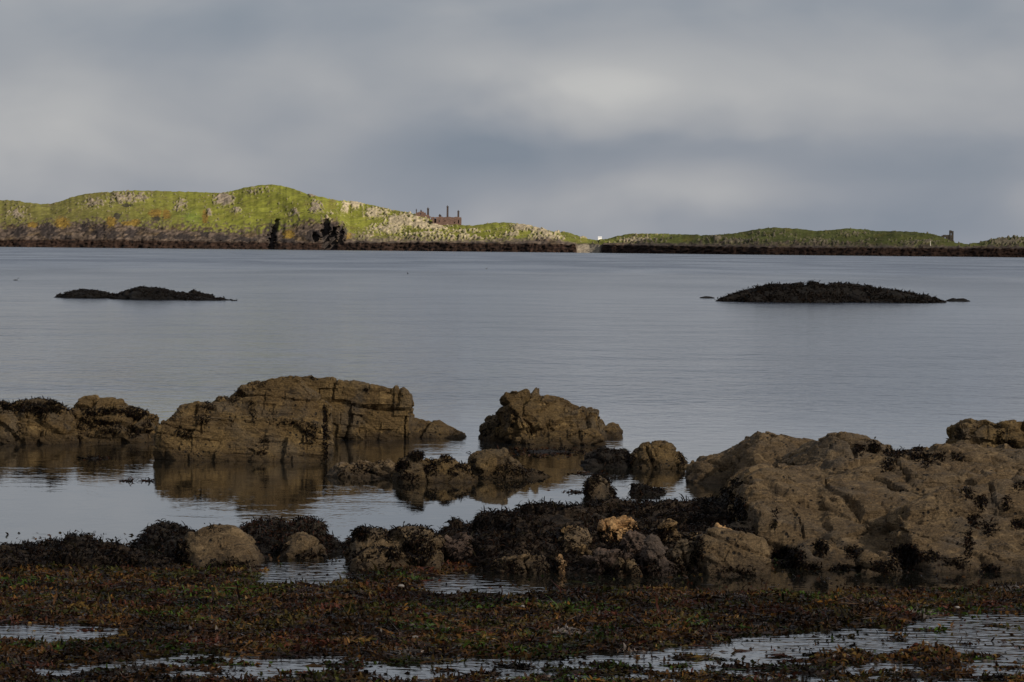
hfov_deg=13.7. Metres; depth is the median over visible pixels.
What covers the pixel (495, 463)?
rock
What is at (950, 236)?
ruined tower
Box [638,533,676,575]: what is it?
stone
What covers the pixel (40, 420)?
boulder
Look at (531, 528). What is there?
seaweed bank
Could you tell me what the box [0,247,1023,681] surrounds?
sea
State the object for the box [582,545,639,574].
stone
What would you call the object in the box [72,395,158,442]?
boulder
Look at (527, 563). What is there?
stone
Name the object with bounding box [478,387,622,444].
boulder
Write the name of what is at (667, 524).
stone
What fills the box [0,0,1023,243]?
sky
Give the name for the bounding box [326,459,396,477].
rock
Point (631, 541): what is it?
stone
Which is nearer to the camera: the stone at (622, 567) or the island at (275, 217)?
the stone at (622, 567)
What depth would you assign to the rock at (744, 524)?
27.93 m
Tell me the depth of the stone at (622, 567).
26.11 m
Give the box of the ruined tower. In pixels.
[941,230,953,240]
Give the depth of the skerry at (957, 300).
172.95 m
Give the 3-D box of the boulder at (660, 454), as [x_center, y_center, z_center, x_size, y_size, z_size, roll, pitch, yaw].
[1.347,1.164,39.313,0.620,0.509,0.946,1,1,0]
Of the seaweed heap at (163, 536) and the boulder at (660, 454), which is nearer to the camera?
the seaweed heap at (163, 536)
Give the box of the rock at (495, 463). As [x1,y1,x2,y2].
[467,447,551,478]
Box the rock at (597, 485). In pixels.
[581,473,617,496]
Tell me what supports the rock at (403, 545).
on the beach
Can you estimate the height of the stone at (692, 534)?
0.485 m
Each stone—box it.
[441,532,474,561]
[486,550,551,573]
[555,554,568,572]
[556,523,593,554]
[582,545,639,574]
[597,515,640,542]
[611,557,642,576]
[618,530,646,558]
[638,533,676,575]
[653,517,681,541]
[666,538,696,572]
[686,529,700,540]
[692,527,770,575]
[714,522,731,529]
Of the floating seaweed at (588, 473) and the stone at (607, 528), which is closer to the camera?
the stone at (607, 528)
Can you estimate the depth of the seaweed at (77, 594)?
22.60 m
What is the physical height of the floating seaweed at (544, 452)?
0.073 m
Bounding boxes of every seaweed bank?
[0,530,191,570]
[429,491,757,573]
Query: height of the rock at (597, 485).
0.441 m
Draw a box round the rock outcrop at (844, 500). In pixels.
[684,431,1023,574]
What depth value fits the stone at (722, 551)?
26.36 m
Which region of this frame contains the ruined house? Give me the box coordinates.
[416,205,461,224]
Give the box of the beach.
[0,565,1023,681]
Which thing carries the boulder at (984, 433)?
in the sea
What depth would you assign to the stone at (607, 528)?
27.10 m
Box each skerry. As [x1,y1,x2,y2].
[54,285,236,300]
[716,279,946,302]
[946,298,969,301]
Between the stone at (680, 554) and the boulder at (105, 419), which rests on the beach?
the stone at (680, 554)
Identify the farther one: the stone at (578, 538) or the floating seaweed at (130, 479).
the floating seaweed at (130, 479)
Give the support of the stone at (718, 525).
on the seaweed bank at (531, 528)
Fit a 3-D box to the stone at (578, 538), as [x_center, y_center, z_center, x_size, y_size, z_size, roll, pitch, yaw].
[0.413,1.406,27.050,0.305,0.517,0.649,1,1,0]
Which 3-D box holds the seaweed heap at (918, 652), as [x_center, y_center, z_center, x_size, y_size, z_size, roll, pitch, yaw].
[1.828,1.645,21.019,0.881,0.330,0.769,1,1,0]
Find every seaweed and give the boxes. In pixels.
[0,529,1023,681]
[119,476,137,480]
[468,445,594,458]
[548,488,582,493]
[567,467,621,475]
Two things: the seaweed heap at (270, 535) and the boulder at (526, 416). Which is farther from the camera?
the boulder at (526, 416)
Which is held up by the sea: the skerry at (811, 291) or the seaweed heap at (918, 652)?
the skerry at (811, 291)
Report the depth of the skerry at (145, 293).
155.31 m
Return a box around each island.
[0,184,599,252]
[599,227,1023,256]
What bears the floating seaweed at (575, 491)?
on the sea
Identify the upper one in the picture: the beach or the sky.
the sky
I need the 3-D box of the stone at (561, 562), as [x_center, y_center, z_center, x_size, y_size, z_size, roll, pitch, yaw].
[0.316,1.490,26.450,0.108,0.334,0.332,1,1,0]
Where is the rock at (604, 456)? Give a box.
[578,446,630,466]
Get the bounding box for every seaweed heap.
[129,518,196,551]
[239,512,351,553]
[800,639,973,663]
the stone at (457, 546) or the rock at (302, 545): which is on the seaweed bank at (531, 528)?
the stone at (457, 546)
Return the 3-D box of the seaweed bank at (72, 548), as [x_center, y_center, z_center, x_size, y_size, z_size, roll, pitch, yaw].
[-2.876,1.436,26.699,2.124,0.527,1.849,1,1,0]
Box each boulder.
[0,396,79,443]
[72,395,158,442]
[170,523,264,568]
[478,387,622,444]
[627,440,688,468]
[945,418,1023,448]
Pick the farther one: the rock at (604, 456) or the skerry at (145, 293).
the skerry at (145, 293)
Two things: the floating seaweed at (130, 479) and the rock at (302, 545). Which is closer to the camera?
the rock at (302, 545)
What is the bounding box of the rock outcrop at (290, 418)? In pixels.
[153,375,466,461]
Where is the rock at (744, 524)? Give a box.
[716,490,756,535]
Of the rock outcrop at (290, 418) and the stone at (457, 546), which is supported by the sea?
the rock outcrop at (290, 418)
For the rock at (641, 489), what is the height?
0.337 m
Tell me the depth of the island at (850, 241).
1982.56 m
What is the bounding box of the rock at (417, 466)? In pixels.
[392,450,477,482]
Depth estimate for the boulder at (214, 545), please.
26.41 m
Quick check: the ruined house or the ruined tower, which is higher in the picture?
the ruined house
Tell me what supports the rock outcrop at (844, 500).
on the sea
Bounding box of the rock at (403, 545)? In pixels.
[344,521,444,571]
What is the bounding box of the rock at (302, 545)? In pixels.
[276,531,327,559]
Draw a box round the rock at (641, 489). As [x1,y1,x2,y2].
[628,482,666,494]
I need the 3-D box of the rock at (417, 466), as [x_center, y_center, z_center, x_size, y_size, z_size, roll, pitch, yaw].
[-0.659,1.202,36.608,0.793,0.553,0.815,1,1,0]

